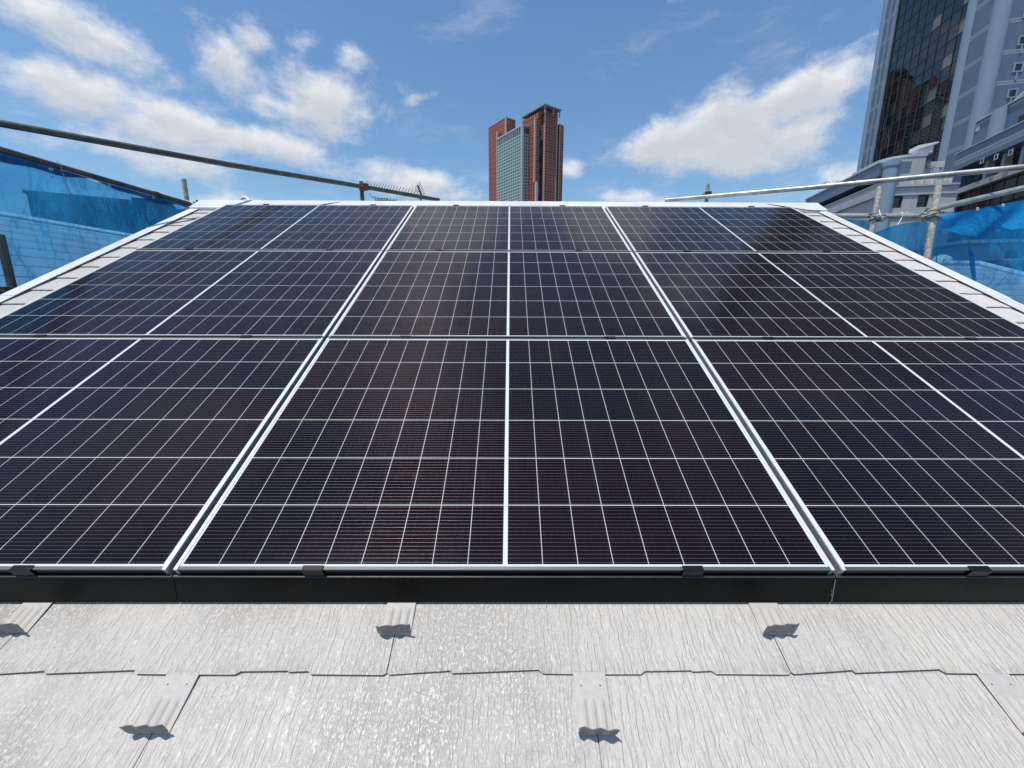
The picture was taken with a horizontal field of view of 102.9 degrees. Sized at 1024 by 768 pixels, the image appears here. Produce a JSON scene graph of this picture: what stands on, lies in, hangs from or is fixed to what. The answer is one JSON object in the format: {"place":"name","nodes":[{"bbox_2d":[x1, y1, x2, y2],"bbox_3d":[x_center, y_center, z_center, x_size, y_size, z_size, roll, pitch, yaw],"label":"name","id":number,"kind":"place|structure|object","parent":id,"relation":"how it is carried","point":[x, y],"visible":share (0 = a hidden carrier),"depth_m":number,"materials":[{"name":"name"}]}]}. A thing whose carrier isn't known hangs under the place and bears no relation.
{"place":"outdoors","nodes":[
{"label":"outdoors","id":0,"kind":"place"},
{"bbox_2d":[0,227,127,285],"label":"house","id":1,"kind":"structure","parent":0,"point":[75,260],"depth_m":7.15,"materials":[{"name":"paint"}]},
{"bbox_2d":[85,197,184,233],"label":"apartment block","id":2,"kind":"structure","parent":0,"point":[143,203],"depth_m":19.11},
{"bbox_2d":[0,0,883,208],"label":"sky","id":3,"kind":"structure","parent":0,"point":[658,100],"materials":[{"name":"blue"}]},
{"bbox_2d":[488,103,563,200],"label":"office tower","id":4,"kind":"structure","parent":0,"point":[526,160],"depth_m":272.42,"materials":[{"name":"brown brick"}]},
{"bbox_2d":[805,153,960,245],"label":"shop building","id":5,"kind":"structure","parent":0,"point":[903,197],"depth_m":40.13,"materials":[{"name":"white concrete"}]},
{"bbox_2d":[818,180,841,191],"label":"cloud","id":6,"kind":"structure","parent":5,"relation":"on","point":[829,181],"depth_m":51.91,"materials":[{"name":"white paint"}]},
{"bbox_2d":[893,196,902,207],"bbox_3d":[37.553,-17.796,40.001,0.945,1.119,0.200,3,12,12],"label":"window","id":7,"kind":"structure","parent":5,"relation":"in","point":[897,199],"depth_m":39.95,"materials":[{"name":"black glass"}]},
{"bbox_2d":[914,179,923,184],"bbox_3d":[39.698,-19.590,39.863,0.660,0.620,0.320,3,12,12],"label":"air conditioner","id":8,"kind":"object","parent":5,"relation":"on","point":[916,182],"visible":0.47,"depth_m":39.72,"materials":[{"name":"beige paint"}]},
{"bbox_2d":[916,195,928,206],"bbox_3d":[39.650,-17.694,39.542,0.906,1.119,0.200,3,12,12],"label":"window","id":9,"kind":"structure","parent":5,"relation":"in","point":[922,200],"depth_m":39.52,"materials":[{"name":"black glass"}]},
{"bbox_2d":[909,141,938,154],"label":"roof unit","id":10,"kind":"structure","parent":5,"relation":"on","point":[924,148],"depth_m":40.72,"materials":[{"name":"white paint"}]},
{"bbox_2d":[924,179,933,183],"bbox_3d":[40.508,-19.551,39.686,0.660,0.620,0.320,3,12,12],"label":"air conditioner","id":11,"kind":"object","parent":5,"relation":"on","point":[928,181],"visible":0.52,"depth_m":39.54,"materials":[{"name":"beige paint"}]},
{"bbox_2d":[924,161,944,169],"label":"roof unit","id":12,"kind":"structure","parent":5,"relation":"on","point":[938,164],"depth_m":41.49,"materials":[{"name":"beige paint"}]},
{"bbox_2d":[942,178,952,182],"bbox_3d":[41.945,-19.481,39.372,0.660,0.620,0.320,3,12,12],"label":"air conditioner","id":13,"kind":"object","parent":5,"relation":"on","point":[946,180],"visible":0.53,"depth_m":39.23,"materials":[{"name":"beige paint"}]},
{"bbox_2d":[856,0,1023,182],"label":"office building","id":14,"kind":"structure","parent":0,"point":[946,74],"depth_m":66.72,"materials":[{"name":"grey glass"}]},
{"bbox_2d":[1006,88,1018,102],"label":"window","id":15,"kind":"structure","parent":14,"relation":"in","point":[1011,93],"depth_m":58.44,"materials":[{"name":"white glass"}]},
{"bbox_2d":[1012,62,1023,79],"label":"window","id":16,"kind":"structure","parent":14,"relation":"in","point":[1017,67],"depth_m":57.79,"materials":[{"name":"white glass"}]},
{"bbox_2d":[1016,35,1023,53],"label":"window","id":17,"kind":"structure","parent":14,"relation":"in","point":[1020,42],"depth_m":57.22,"materials":[{"name":"white glass"}]},
{"bbox_2d":[961,240,1007,265],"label":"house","id":18,"kind":"structure","parent":0,"point":[976,255],"depth_m":20.88,"materials":[{"name":"glass"}]},
{"bbox_2d":[976,261,1023,288],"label":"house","id":19,"kind":"structure","parent":0,"point":[992,271],"depth_m":8.96,"materials":[{"name":"paint"}]},
{"bbox_3d":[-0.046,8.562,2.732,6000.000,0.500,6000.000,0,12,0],"label":"ground","id":20,"kind":"structure","parent":0,"visible":0},
{"bbox_2d":[0,234,16,294],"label":"scaffold post","id":21,"kind":"object","parent":20,"relation":"on","point":[8,270],"visible":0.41,"depth_m":2.80,"materials":[{"name":"grey metal"}]},
{"bbox_2d":[181,179,189,209],"bbox_3d":[-3.798,2.547,5.737,0.079,10.039,0.049,0,12,0],"label":"scaffold post","id":22,"kind":"object","parent":20,"relation":"on","point":[185,189],"visible":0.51,"depth_m":4.73,"materials":[{"name":"silver metal"}]},
{"bbox_2d":[0,146,192,205],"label":"scaffold ledger","id":23,"kind":"object","parent":22,"relation":"attached to","point":[58,166],"depth_m":3.61,"materials":[{"name":"grey metal"}]},
{"bbox_2d":[0,152,186,286],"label":"sheet","id":24,"kind":"object","parent":23,"relation":"hanging from","point":[45,218],"visible":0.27,"depth_m":3.44,"materials":[{"name":"blue plastic"}]},
{"bbox_2d":[359,181,370,200],"bbox_3d":[-1.818,2.483,5.948,0.179,10.092,0.116,10,15,39],"label":"scaffold post","id":25,"kind":"object","parent":20,"relation":"on","point":[365,186],"visible":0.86,"depth_m":4.95,"materials":[{"name":"metal"}]},
{"bbox_2d":[0,120,439,200],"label":"scaffold handrail","id":26,"kind":"object","parent":25,"relation":"attached to","point":[63,134],"visible":0.95,"depth_m":3.60,"materials":[{"name":"grey metal"}]},
{"bbox_2d":[369,193,396,200],"bbox_3d":[-2.528,1.534,9.037,0.505,10.695,0.158,0,12,0],"label":"tv aerial","id":27,"kind":"object","parent":20,"relation":"on","point":[379,199],"visible":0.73,"depth_m":7.99,"materials":[{"name":"silver metal"}]},
{"bbox_2d":[366,181,423,200],"bbox_3d":[-2.098,1.613,8.274,1.579,10.851,0.100,8,14,34],"label":"tv aerial","id":28,"kind":"object","parent":20,"relation":"on","point":[419,189],"visible":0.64,"depth_m":6.99,"materials":[{"name":"silver metal"}]},
{"bbox_2d":[0,200,1023,767],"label":"house","id":29,"kind":"structure","parent":20,"relation":"on","point":[690,684],"depth_m":0.96,"materials":[{"name":"paint"}]},
{"bbox_2d":[0,602,52,632],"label":"snow guard","id":30,"kind":"object","parent":29,"relation":"on","point":[24,617],"visible":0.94,"depth_m":1.05,"materials":[{"name":"metal"}]},
{"bbox_2d":[119,672,198,733],"bbox_3d":[-0.774,0.696,0.905,0.084,0.048,0.118,0,38,0],"label":"snow guard","id":31,"kind":"object","parent":29,"relation":"on","point":[163,710],"visible":1,"depth_m":0.91,"materials":[{"name":"metal"}]},
{"bbox_2d":[239,196,249,199],"bbox_3d":[-2.958,-2.033,4.551,0.306,0.153,0.072,10,15,38],"label":"conduit","id":32,"kind":"object","parent":29,"relation":"on","point":[244,197],"visible":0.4,"depth_m":4.58,"materials":[{"name":"white plastic"}]},
{"bbox_2d":[376,602,415,634],"bbox_3d":[-0.294,0.583,1.053,0.084,0.048,0.103,0,38,0],"label":"snow guard","id":33,"kind":"object","parent":29,"relation":"on","point":[398,618],"visible":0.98,"depth_m":1.05,"materials":[{"name":"metal"}]},
{"bbox_2d":[573,671,619,734],"bbox_3d":[0.182,0.700,0.906,0.084,0.048,0.120,0,38,0],"label":"snow guard","id":34,"kind":"object","parent":29,"relation":"on","point":[594,715],"visible":1,"depth_m":0.92,"materials":[{"name":"metal"}]},
{"bbox_2d":[748,602,799,634],"bbox_3d":[0.672,0.584,1.057,0.084,0.050,0.103,0,38,0],"label":"snow guard","id":35,"kind":"object","parent":29,"relation":"on","point":[769,617],"visible":0.97,"depth_m":1.06,"materials":[{"name":"metal"}]},
{"bbox_2d":[769,204,820,211],"bbox_3d":[2.693,-1.720,3.962,0.520,0.129,0.037,6,13,27],"label":"cable","id":36,"kind":"object","parent":29,"relation":"on","point":[796,208],"visible":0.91,"depth_m":3.92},
{"bbox_2d":[977,671,1023,732],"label":"snow guard","id":37,"kind":"object","parent":29,"relation":"on","point":[1006,691],"visible":1,"depth_m":0.94,"materials":[{"name":"metal"}]},
{"bbox_2d":[703,184,711,201],"bbox_3d":[2.474,2.428,6.182,0.112,10.134,0.145,9,14,36],"label":"scaffold post","id":38,"kind":"object","parent":20,"relation":"on","point":[707,188],"visible":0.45,"depth_m":5.19,"materials":[{"name":"metal"}]},
{"bbox_2d":[665,164,1023,201],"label":"scaffold handrail","id":39,"kind":"object","parent":38,"relation":"attached to","point":[902,178],"visible":0.96,"depth_m":4.22,"materials":[{"name":"silver metal"}]},
{"bbox_2d":[866,186,886,233],"bbox_3d":[2.717,3.041,4.064,0.159,9.806,2.754,11,16,42],"label":"scaffold post","id":40,"kind":"object","parent":20,"relation":"on","point":[873,220],"visible":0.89,"depth_m":4.03,"materials":[{"name":"silver metal"}]},
{"bbox_2d":[924,185,1023,211],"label":"scaffold ledger","id":41,"kind":"object","parent":40,"relation":"attached to","point":[979,198],"visible":0.76,"depth_m":3.74,"materials":[{"name":"silver metal"}]},
{"bbox_2d":[930,200,1023,304],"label":"sheet","id":42,"kind":"object","parent":41,"relation":"hanging from","point":[1002,226],"visible":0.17,"depth_m":3.86,"materials":[{"name":"blue plastic"}]},
{"bbox_2d":[918,184,944,259],"bbox_3d":[2.854,3.230,3.488,0.162,9.669,2.610,9,15,36],"label":"scaffold post","id":43,"kind":"object","parent":20,"relation":"on","point":[932,215],"visible":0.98,"depth_m":3.48,"materials":[{"name":"grey metal"}]},
{"bbox_2d":[832,213,920,218],"bbox_3d":[3.805,-1.837,4.458,0.049,0.386,1.752,1,12,3],"label":"scaffold ledger","id":44,"kind":"object","parent":43,"relation":"attached to","point":[888,215],"visible":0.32,"depth_m":4.09,"materials":[{"name":"grey metal"}]},
{"bbox_2d":[846,220,869,230],"bbox_3d":[3.788,-0.433,5.024,0.052,3.223,1.110,1,12,4],"label":"sheet","id":45,"kind":"object","parent":44,"relation":"hanging from","point":[865,224],"depth_m":4.37,"materials":[{"name":"blue plastic"}]},
{"bbox_2d":[875,221,927,255],"bbox_3d":[3.727,0.076,4.231,0.146,3.267,0.494,-1,12,-7],"label":"sheet","id":46,"kind":"object","parent":44,"relation":"hanging from","point":[906,237],"visible":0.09,"depth_m":3.83,"materials":[{"name":"blue plastic"}]},
{"bbox_2d":[948,92,1023,239],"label":"office annexe","id":47,"kind":"structure","parent":20,"relation":"on","point":[998,139],"depth_m":40.95,"materials":[{"name":"grey concrete"}]},
{"bbox_2d":[957,193,968,211],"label":"window","id":48,"kind":"structure","parent":47,"relation":"in","point":[963,207],"depth_m":45.14,"materials":[{"name":"black glass"}]},
{"bbox_2d":[966,189,979,209],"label":"window","id":49,"kind":"structure","parent":47,"relation":"in","point":[970,206],"depth_m":43.72,"materials":[{"name":"black glass"}]},
{"bbox_2d":[976,186,990,208],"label":"window","id":50,"kind":"structure","parent":47,"relation":"in","point":[986,190],"depth_m":42.27,"materials":[{"name":"black glass"}]},
{"bbox_2d":[987,181,1002,206],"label":"window","id":51,"kind":"structure","parent":47,"relation":"in","point":[996,187],"depth_m":40.86,"materials":[{"name":"black glass"}]},
{"bbox_2d":[994,160,1001,174],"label":"window","id":52,"kind":"structure","parent":47,"relation":"in","point":[998,164],"depth_m":41.63,"materials":[{"name":"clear glass"}]},
{"bbox_2d":[999,177,1015,202],"bbox_3d":[47.923,-18.687,39.322,0.340,2.044,1.550,4,12,19],"label":"window","id":53,"kind":"structure","parent":47,"relation":"in","point":[1007,184],"depth_m":39.44,"materials":[{"name":"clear glass"}]},
{"bbox_2d":[1013,153,1020,164],"bbox_3d":[48.705,-21.334,39.163,0.158,1.601,1.500,4,12,19],"label":"window","id":54,"kind":"structure","parent":47,"relation":"in","point":[1016,159],"depth_m":39.49,"materials":[{"name":"black glass"}]},
{"bbox_2d":[1011,174,1023,199],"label":"window","id":55,"kind":"structure","parent":47,"relation":"in","point":[1019,181],"depth_m":38.17,"materials":[{"name":"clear glass"}]},
{"bbox_2d":[1017,114,1023,122],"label":"window","id":56,"kind":"structure","parent":47,"relation":"in","point":[1021,118],"depth_m":38.76,"materials":[{"name":"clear glass"}]},
{"bbox_3d":[-1.273,-0.533,2.442,0.040,0.052,3.370,0,38,0],"label":"mounting rail","id":57,"kind":"object","parent":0,"visible":0},
{"bbox_2d":[0,334,323,574],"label":"solar panel","id":58,"kind":"object","parent":57,"relation":"on","point":[124,455],"visible":1,"depth_m":1.43,"materials":[{"name":"glass"}]},
{"bbox_2d":[8,565,35,575],"bbox_3d":[-1.270,0.486,1.064,0.054,0.027,0.015,0,38,0],"label":"edge clamp","id":59,"kind":"object","parent":58,"relation":"attached to","point":[19,570],"visible":1,"depth_m":1.06,"materials":[{"name":"black metal"}]},
{"bbox_2d":[0,575,177,601],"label":"panel skirt","id":60,"kind":"object","parent":58,"relation":"attached to","point":[98,588],"visible":1,"depth_m":1.08,"materials":[{"name":"black metal"}]},
{"bbox_2d":[0,248,382,341],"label":"solar panel","id":61,"kind":"object","parent":57,"relation":"on","point":[188,292],"visible":0.98,"depth_m":2.28,"materials":[{"name":"glass"}]},
{"bbox_2d":[136,204,413,253],"bbox_3d":[-1.765,-1.265,3.330,1.722,0.090,1.149,0,38,0],"label":"solar panel","id":62,"kind":"object","parent":57,"relation":"on","point":[372,227],"visible":0.98,"depth_m":3.21,"materials":[{"name":"glass"}]},
{"bbox_3d":[-0.511,-0.531,2.445,0.040,0.052,3.370,0,38,0],"label":"mounting rail","id":63,"kind":"object","parent":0,"visible":0},
{"bbox_2d":[173,335,834,574],"bbox_3d":[-0.019,0.159,1.538,1.722,0.090,1.149,0,38,0],"label":"solar panel","id":64,"kind":"object","parent":63,"relation":"on","point":[409,455],"visible":1,"depth_m":1.31,"materials":[{"name":"glass"}]},
{"bbox_2d":[301,565,324,575],"bbox_3d":[-0.518,0.488,1.067,0.054,0.027,0.015,0,38,0],"label":"edge clamp","id":65,"kind":"object","parent":64,"relation":"attached to","point":[311,570],"visible":1,"depth_m":1.06,"materials":[{"name":"metal"}]},
{"bbox_2d":[173,575,835,601],"bbox_3d":[-0.018,0.543,1.083,1.740,0.081,0.011,0,12,0],"label":"panel skirt","id":66,"kind":"object","parent":64,"relation":"attached to","point":[504,588],"visible":1,"depth_m":1.08,"materials":[{"name":"black metal"}]},
{"bbox_2d":[681,566,703,575],"bbox_3d":[0.472,0.491,1.072,0.054,0.027,0.015,0,38,0],"label":"edge clamp","id":67,"kind":"object","parent":64,"relation":"attached to","point":[693,570],"visible":1,"depth_m":1.06,"materials":[{"name":"black metal"}]},
{"bbox_2d":[328,249,686,338],"bbox_3d":[-0.021,-0.551,2.438,1.722,0.090,1.149,0,38,0],"label":"solar panel","id":68,"kind":"object","parent":63,"relation":"on","point":[438,293],"visible":0.98,"depth_m":2.28,"materials":[{"name":"glass"}]},
{"bbox_2d":[386,205,630,251],"bbox_3d":[-0.023,-1.260,3.338,1.722,0.090,1.149,0,38,0],"label":"solar panel","id":69,"kind":"object","parent":63,"relation":"attached to","point":[503,228],"visible":0.97,"depth_m":3.22,"materials":[{"name":"glass"}]},
{"bbox_3d":[1.231,-0.526,2.453,0.040,0.052,3.370,0,38,0],"label":"mounting rail","id":70,"kind":"object","parent":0,"visible":0},
{"bbox_2d":[605,205,877,253],"bbox_3d":[1.719,-1.256,3.345,1.722,0.090,1.149,0,38,0],"label":"solar panel","id":71,"kind":"object","parent":70,"relation":"attached to","point":[644,228],"visible":0.94,"depth_m":3.23,"materials":[{"name":"glass"}]},
{"bbox_2d":[634,250,1023,342],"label":"solar panel","id":72,"kind":"object","parent":70,"relation":"attached to","point":[780,295],"visible":0.99,"depth_m":2.29,"materials":[{"name":"glass"}]},
{"bbox_2d":[691,337,1023,574],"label":"solar panel","id":73,"kind":"object","parent":70,"relation":"attached to","point":[893,456],"visible":0.99,"depth_m":1.44,"materials":[{"name":"glass"}]},
{"bbox_2d":[831,575,1023,601],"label":"panel skirt","id":74,"kind":"object","parent":73,"relation":"attached to","point":[920,588],"visible":1,"depth_m":1.09,"materials":[{"name":"black metal"}]},
{"bbox_2d":[965,566,992,575],"bbox_3d":[1.224,0.493,1.075,0.054,0.027,0.015,0,38,0],"label":"edge clamp","id":75,"kind":"object","parent":73,"relation":"attached to","point":[981,570],"visible":1,"depth_m":1.07,"materials":[{"name":"black metal"}]}
]}

